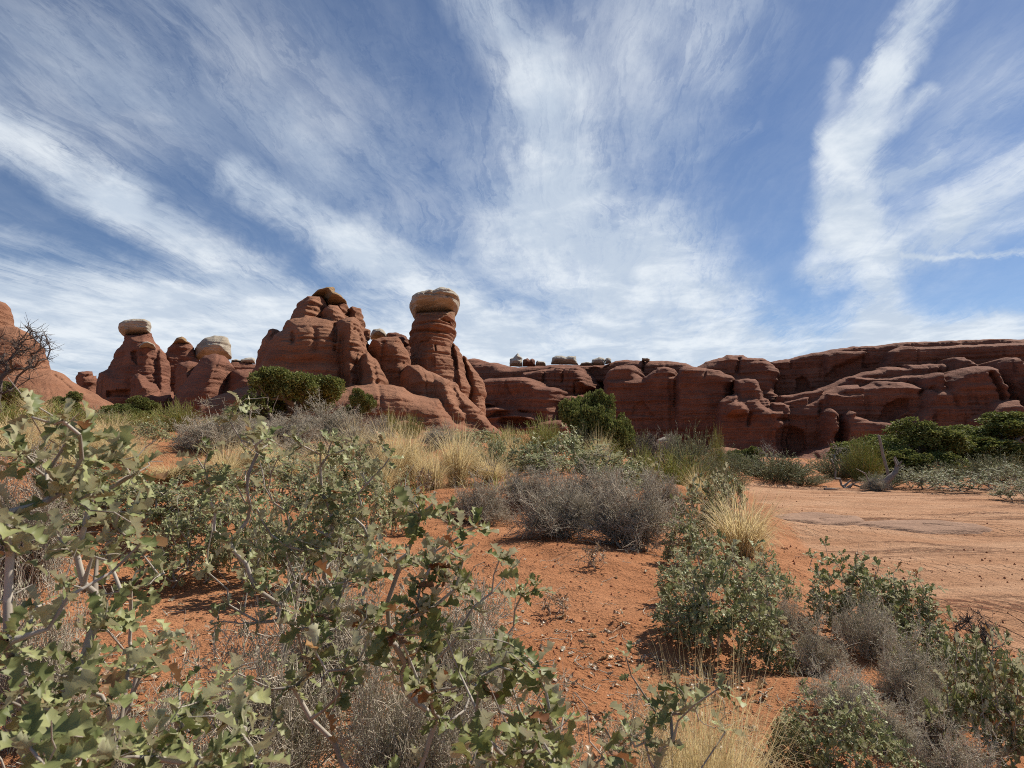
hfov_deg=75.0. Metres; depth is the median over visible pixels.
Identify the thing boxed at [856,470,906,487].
grey green bush
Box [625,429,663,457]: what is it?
grey green bush
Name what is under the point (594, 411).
juniper tree
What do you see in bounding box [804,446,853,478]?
grey green bush
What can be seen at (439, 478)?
bunch grass
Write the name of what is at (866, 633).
grey brush
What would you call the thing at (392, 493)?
oak shrub
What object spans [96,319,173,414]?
mushroom rock
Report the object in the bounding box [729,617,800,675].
oak shrub
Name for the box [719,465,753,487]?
grey green bush
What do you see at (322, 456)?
bunch grass
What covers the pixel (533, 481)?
grey brush
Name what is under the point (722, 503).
bunch grass
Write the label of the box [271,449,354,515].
oak shrub
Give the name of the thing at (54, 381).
sandstone dome
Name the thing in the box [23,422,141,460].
bunch grass
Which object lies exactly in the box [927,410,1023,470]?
juniper tree
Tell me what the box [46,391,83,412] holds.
juniper tree
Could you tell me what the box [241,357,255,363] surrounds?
pale boulder
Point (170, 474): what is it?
bunch grass
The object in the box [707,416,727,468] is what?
green broom
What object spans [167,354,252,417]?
rounded dome
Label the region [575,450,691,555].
grey brush
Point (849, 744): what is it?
oak shrub
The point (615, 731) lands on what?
grey brush
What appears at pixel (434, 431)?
grey brush
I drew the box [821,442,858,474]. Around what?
bare bush
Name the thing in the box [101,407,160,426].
green broom
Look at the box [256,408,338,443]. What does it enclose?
grey brush
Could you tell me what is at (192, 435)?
grey brush
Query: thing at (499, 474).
bunch grass
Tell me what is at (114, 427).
bunch grass
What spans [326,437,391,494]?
oak shrub
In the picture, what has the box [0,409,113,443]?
bunch grass
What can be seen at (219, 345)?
caprock boulder
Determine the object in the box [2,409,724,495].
dry grass
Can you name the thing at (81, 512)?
oak shrub
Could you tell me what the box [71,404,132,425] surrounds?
grey green bush
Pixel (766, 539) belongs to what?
bunch grass
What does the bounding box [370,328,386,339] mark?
pale boulder
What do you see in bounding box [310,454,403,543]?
oak shrub
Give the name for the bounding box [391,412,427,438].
green broom
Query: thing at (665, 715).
oak shrub
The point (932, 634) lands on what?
oak shrub
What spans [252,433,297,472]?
bunch grass
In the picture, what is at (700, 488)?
bunch grass
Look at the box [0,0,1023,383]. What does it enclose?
sky
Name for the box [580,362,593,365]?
rim boulder
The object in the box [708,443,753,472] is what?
grey green bush
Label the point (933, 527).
rock slab
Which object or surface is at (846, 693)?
grey brush
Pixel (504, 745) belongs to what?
grey brush
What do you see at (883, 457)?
wooden post
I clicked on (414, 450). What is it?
bunch grass
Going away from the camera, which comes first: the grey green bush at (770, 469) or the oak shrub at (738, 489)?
the oak shrub at (738, 489)
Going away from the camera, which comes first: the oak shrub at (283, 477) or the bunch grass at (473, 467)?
the oak shrub at (283, 477)
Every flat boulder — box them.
[397,420,417,429]
[657,437,666,445]
[708,447,738,452]
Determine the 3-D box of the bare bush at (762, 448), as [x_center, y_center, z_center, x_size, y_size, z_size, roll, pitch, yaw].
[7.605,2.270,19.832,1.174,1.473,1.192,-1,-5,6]
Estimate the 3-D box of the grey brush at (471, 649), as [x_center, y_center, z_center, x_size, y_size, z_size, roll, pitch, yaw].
[-0.149,0.839,2.264,0.520,0.666,0.562,-4,-6,36]
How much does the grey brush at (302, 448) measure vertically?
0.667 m
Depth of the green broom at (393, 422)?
19.92 m
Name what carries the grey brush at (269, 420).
on the ground at (936, 554)
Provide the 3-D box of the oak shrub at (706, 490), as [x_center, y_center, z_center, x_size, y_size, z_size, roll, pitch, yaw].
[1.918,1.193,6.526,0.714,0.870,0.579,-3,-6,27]
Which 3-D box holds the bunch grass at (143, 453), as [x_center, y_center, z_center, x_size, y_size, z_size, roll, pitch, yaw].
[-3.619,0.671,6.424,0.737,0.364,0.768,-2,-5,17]
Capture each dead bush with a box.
[626,425,671,466]
[927,603,1005,665]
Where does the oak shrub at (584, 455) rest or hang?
on the ground at (936, 554)
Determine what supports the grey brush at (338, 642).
on the ground at (936, 554)
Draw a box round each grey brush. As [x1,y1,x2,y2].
[0,411,91,598]
[0,536,110,754]
[35,610,253,767]
[164,395,273,453]
[181,555,386,767]
[222,406,283,447]
[246,411,288,428]
[248,532,420,699]
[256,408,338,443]
[271,422,357,464]
[281,388,387,440]
[321,578,524,767]
[325,416,391,464]
[363,406,398,439]
[374,533,530,725]
[416,417,461,446]
[431,654,586,767]
[447,457,519,526]
[493,457,551,506]
[501,447,635,542]
[540,686,678,767]
[547,441,640,516]
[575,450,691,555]
[635,461,689,514]
[645,425,685,469]
[760,583,814,637]
[776,598,859,677]
[788,649,908,733]
[817,573,909,659]
[842,689,939,760]
[855,472,891,490]
[866,605,972,708]
[892,694,1010,767]
[896,654,975,748]
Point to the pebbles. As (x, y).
(603, 606)
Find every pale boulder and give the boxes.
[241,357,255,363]
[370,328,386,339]
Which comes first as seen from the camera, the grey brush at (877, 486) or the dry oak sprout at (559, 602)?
the dry oak sprout at (559, 602)
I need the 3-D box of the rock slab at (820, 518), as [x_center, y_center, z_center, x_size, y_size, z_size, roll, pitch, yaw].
[4.581,2.004,9.944,1.341,0.082,1.286,0,-5,0]
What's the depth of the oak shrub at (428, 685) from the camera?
1.27 m
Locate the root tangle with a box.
[823,459,865,487]
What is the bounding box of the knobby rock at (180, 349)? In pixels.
[165,337,198,395]
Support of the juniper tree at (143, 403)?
on the ground at (936, 554)
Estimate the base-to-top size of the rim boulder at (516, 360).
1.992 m
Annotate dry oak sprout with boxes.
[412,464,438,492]
[532,590,570,615]
[574,538,609,569]
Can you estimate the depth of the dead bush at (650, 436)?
13.86 m
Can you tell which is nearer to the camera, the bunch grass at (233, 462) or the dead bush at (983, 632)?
the dead bush at (983, 632)
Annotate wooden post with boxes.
[877,435,892,488]
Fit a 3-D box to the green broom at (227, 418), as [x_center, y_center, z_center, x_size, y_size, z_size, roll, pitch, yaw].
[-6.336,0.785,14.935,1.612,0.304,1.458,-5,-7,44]
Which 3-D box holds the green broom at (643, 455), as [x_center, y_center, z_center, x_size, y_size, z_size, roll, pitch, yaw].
[2.491,1.550,12.878,0.845,1.016,0.917,-4,-6,37]
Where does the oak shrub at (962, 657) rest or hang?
on the ground at (936, 554)
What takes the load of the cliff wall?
on the ground at (936, 554)
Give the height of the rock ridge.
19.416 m
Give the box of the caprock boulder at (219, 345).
[195,335,231,359]
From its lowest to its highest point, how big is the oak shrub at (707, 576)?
0.643 m
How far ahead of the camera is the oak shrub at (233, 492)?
4.89 m
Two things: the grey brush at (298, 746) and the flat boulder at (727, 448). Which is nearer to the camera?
the grey brush at (298, 746)
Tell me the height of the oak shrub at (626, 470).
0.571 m
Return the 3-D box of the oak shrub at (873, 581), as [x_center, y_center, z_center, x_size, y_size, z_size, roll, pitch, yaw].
[1.851,1.125,3.612,0.558,0.548,0.688,3,-6,-28]
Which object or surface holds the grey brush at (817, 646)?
on the ground at (936, 554)
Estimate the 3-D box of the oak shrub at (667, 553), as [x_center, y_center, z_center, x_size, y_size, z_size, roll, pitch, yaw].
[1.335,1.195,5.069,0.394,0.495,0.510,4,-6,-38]
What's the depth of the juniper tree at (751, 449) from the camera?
20.82 m
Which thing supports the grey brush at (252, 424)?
on the ground at (936, 554)
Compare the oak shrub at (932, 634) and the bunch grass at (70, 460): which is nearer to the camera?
the oak shrub at (932, 634)
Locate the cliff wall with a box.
[468,339,1023,459]
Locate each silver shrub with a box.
[868,459,951,488]
[906,467,1012,491]
[975,454,1023,488]
[987,476,1023,500]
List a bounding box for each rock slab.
[775,512,864,525]
[855,520,992,534]
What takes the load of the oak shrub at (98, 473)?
on the ground at (936, 554)
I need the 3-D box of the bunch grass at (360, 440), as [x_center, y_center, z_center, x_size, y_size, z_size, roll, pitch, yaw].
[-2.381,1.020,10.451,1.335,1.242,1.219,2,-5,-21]
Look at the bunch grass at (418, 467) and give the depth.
9.47 m
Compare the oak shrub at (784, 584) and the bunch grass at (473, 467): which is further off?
the bunch grass at (473, 467)
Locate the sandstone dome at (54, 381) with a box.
[0,301,113,410]
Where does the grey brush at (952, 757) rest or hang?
on the ground at (936, 554)
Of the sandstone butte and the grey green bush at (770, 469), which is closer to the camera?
the grey green bush at (770, 469)
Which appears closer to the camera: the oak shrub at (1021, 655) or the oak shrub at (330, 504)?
the oak shrub at (330, 504)
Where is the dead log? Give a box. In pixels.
[856,456,904,489]
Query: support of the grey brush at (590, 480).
on the ground at (936, 554)
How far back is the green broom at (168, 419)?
12.86 m
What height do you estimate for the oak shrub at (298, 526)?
0.795 m
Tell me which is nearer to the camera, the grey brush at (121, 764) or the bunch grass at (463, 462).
the grey brush at (121, 764)
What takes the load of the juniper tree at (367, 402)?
on the ground at (936, 554)
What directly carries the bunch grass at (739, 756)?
on the ground at (936, 554)
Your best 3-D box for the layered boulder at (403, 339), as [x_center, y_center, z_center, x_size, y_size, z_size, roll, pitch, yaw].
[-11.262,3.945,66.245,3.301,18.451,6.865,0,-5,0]
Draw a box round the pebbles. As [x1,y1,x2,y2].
[3,458,1023,763]
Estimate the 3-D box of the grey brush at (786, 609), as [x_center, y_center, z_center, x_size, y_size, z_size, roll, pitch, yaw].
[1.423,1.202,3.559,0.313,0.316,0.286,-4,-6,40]
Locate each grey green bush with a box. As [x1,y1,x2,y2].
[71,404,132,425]
[558,421,607,452]
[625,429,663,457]
[655,421,728,480]
[692,451,731,488]
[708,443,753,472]
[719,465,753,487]
[730,448,823,480]
[771,470,836,485]
[783,462,815,474]
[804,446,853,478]
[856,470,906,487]
[907,458,972,480]
[956,448,1023,482]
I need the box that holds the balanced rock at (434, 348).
[408,287,486,418]
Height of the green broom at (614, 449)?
0.604 m
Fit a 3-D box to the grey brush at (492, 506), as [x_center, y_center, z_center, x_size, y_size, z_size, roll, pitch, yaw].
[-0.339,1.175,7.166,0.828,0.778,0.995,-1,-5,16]
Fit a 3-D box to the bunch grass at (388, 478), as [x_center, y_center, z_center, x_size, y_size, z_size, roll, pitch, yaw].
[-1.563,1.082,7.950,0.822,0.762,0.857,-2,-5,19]
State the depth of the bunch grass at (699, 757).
1.47 m
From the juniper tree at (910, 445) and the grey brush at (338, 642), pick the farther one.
the juniper tree at (910, 445)
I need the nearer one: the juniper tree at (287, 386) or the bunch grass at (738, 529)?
the bunch grass at (738, 529)
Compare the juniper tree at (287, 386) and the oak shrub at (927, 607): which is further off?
the juniper tree at (287, 386)
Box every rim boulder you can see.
[510,353,522,366]
[523,358,534,366]
[535,361,545,365]
[551,356,577,364]
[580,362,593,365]
[591,357,604,364]
[605,358,610,363]
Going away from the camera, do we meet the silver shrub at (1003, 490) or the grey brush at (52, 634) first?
the grey brush at (52, 634)
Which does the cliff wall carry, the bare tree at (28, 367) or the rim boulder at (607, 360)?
the rim boulder at (607, 360)
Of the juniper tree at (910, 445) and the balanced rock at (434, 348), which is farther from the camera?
the balanced rock at (434, 348)
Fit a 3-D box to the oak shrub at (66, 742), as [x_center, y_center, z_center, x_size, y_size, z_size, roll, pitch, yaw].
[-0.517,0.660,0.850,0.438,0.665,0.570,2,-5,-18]
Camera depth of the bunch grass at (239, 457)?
8.06 m
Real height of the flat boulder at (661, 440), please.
0.489 m
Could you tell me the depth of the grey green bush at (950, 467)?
19.25 m
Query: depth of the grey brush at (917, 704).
2.40 m
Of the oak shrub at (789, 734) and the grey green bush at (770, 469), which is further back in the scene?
the grey green bush at (770, 469)
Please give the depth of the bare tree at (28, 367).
16.88 m
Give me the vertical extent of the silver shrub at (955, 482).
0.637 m
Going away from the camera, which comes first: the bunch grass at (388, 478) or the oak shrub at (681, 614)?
the oak shrub at (681, 614)
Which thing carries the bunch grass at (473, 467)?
on the ground at (936, 554)
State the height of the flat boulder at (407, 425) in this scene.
0.801 m
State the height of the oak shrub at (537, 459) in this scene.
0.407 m
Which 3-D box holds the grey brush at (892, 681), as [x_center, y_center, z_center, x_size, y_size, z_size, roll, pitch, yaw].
[1.588,1.102,2.686,0.405,0.422,0.375,2,-5,-22]
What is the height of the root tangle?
0.949 m
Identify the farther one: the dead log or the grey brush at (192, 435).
the dead log
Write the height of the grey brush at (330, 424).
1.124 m
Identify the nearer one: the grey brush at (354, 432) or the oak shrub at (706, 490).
the oak shrub at (706, 490)
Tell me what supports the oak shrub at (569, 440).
on the ground at (936, 554)
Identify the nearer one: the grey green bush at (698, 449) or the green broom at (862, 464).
the grey green bush at (698, 449)
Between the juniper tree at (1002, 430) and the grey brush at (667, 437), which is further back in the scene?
the juniper tree at (1002, 430)
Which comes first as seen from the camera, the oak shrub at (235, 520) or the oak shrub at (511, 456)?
the oak shrub at (235, 520)
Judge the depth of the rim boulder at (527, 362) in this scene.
96.95 m
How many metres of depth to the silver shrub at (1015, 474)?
16.33 m
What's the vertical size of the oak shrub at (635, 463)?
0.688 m
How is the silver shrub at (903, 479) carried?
on the ground at (936, 554)
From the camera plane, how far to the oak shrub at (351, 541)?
4.12 m
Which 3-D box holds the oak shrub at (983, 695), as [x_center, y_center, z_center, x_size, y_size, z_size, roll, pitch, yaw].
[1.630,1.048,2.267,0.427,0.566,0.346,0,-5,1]
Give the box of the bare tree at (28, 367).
[0,312,63,416]
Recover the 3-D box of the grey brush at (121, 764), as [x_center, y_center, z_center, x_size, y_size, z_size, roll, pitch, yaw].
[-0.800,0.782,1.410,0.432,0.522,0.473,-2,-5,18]
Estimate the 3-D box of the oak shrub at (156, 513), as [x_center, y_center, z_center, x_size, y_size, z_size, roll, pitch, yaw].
[-2.514,0.790,4.632,0.776,0.473,0.930,-4,-6,41]
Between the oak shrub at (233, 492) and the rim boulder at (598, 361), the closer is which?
the oak shrub at (233, 492)
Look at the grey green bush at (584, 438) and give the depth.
15.80 m
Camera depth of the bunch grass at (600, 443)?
10.94 m
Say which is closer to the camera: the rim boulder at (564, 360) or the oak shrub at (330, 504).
the oak shrub at (330, 504)
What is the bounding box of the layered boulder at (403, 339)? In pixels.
[386,332,410,356]
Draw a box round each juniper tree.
[1,381,25,411]
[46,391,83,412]
[98,395,164,417]
[221,366,346,429]
[335,387,376,423]
[558,388,636,459]
[724,446,763,477]
[825,416,978,477]
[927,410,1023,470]
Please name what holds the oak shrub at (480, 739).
on the ground at (936, 554)
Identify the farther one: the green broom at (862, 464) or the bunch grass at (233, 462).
the green broom at (862, 464)
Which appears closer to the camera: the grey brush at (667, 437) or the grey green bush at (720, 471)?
the grey green bush at (720, 471)
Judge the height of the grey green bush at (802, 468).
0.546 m
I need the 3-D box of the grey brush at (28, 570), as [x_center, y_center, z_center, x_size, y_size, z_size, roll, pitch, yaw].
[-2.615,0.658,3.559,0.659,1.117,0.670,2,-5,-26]
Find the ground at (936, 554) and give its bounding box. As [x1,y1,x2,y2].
[0,408,1023,767]
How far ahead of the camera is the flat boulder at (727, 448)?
42.88 m
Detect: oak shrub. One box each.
[0,378,184,767]
[0,619,290,767]
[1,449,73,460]
[11,488,111,519]
[58,466,224,530]
[72,464,138,488]
[102,478,170,499]
[121,486,237,587]
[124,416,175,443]
[163,468,258,524]
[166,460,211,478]
[176,391,404,736]
[196,470,291,582]
[210,464,555,767]
[219,451,311,494]
[231,472,344,597]
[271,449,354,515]
[301,499,391,586]
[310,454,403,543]
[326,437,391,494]
[368,465,430,535]
[432,622,636,767]
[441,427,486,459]
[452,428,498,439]
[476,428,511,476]
[493,431,549,472]
[508,447,576,475]
[532,422,592,472]
[566,438,623,475]
[586,456,645,493]
[590,640,746,767]
[612,449,662,487]
[649,520,787,656]
[650,590,729,650]
[654,544,707,606]
[659,507,723,567]
[668,462,741,541]
[713,466,748,512]
[725,543,805,606]
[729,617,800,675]
[760,707,815,767]
[779,677,926,767]
[793,536,937,636]
[856,561,948,646]
[888,606,977,690]
[918,605,1023,767]
[928,633,1004,698]
[971,646,1023,716]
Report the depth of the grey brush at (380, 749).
1.59 m
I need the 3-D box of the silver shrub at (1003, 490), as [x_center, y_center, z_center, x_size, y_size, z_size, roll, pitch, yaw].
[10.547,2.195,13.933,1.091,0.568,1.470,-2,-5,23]
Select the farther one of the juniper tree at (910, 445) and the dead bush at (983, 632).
the juniper tree at (910, 445)
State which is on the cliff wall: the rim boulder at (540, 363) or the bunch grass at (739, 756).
the rim boulder at (540, 363)
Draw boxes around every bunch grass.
[0,408,47,443]
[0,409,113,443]
[0,422,59,456]
[10,387,65,422]
[15,450,157,467]
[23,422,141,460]
[66,408,159,444]
[91,420,173,461]
[96,436,177,466]
[142,459,209,481]
[181,433,254,484]
[218,439,281,464]
[248,442,321,475]
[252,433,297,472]
[294,435,370,471]
[331,411,389,468]
[350,449,412,495]
[351,410,438,486]
[374,418,445,480]
[406,446,444,483]
[407,444,463,490]
[420,412,499,486]
[463,434,488,474]
[468,446,522,482]
[499,422,527,468]
[585,428,615,473]
[586,618,829,767]
[605,625,769,767]
[665,480,816,572]
[675,461,715,500]
[698,484,743,514]
[744,503,781,554]
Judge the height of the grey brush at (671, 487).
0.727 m
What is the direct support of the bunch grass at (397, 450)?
on the ground at (936, 554)
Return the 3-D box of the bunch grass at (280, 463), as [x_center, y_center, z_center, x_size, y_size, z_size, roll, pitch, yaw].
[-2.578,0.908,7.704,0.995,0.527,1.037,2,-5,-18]
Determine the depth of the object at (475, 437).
11.43 m
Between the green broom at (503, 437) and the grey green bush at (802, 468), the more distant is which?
the grey green bush at (802, 468)
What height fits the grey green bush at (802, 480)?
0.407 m
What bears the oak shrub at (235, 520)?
on the ground at (936, 554)
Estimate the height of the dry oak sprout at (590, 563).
0.238 m
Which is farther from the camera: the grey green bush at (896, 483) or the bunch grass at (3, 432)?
the grey green bush at (896, 483)
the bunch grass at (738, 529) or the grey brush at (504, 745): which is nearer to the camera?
the grey brush at (504, 745)
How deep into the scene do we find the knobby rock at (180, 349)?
77.64 m
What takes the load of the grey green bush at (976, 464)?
on the ground at (936, 554)
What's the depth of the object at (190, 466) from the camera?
6.36 m
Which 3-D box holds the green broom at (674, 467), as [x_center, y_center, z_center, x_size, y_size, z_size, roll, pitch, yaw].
[2.963,1.536,12.479,1.831,1.058,1.657,-3,-6,30]
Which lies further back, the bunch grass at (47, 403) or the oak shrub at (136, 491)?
the bunch grass at (47, 403)
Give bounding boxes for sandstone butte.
[196,287,502,433]
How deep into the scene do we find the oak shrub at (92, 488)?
0.93 m
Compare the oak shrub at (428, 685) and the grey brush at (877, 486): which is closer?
the oak shrub at (428, 685)
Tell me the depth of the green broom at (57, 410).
12.89 m
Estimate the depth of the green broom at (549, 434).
13.86 m
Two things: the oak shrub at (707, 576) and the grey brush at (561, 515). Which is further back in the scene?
the grey brush at (561, 515)
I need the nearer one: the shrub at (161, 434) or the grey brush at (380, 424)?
the shrub at (161, 434)
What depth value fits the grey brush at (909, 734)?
2.19 m
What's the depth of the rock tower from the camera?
76.54 m
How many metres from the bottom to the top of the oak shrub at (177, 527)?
0.655 m
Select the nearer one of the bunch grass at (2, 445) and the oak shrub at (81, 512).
the oak shrub at (81, 512)
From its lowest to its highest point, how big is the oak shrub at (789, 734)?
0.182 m
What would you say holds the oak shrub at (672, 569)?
on the ground at (936, 554)
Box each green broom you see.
[0,399,49,425]
[20,400,111,427]
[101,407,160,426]
[149,395,202,430]
[201,414,255,423]
[380,406,398,434]
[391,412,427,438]
[486,426,525,452]
[514,412,568,457]
[575,436,630,460]
[623,439,658,478]
[628,443,721,486]
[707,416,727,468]
[837,432,892,480]
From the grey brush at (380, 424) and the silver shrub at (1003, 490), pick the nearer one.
the silver shrub at (1003, 490)
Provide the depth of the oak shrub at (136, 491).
4.86 m
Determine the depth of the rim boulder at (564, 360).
96.68 m
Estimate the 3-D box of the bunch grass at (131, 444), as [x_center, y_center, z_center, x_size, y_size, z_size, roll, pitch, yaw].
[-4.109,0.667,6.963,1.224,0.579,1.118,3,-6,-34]
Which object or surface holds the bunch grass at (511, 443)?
on the ground at (936, 554)
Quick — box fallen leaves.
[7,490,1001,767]
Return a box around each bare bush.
[752,437,786,471]
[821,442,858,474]

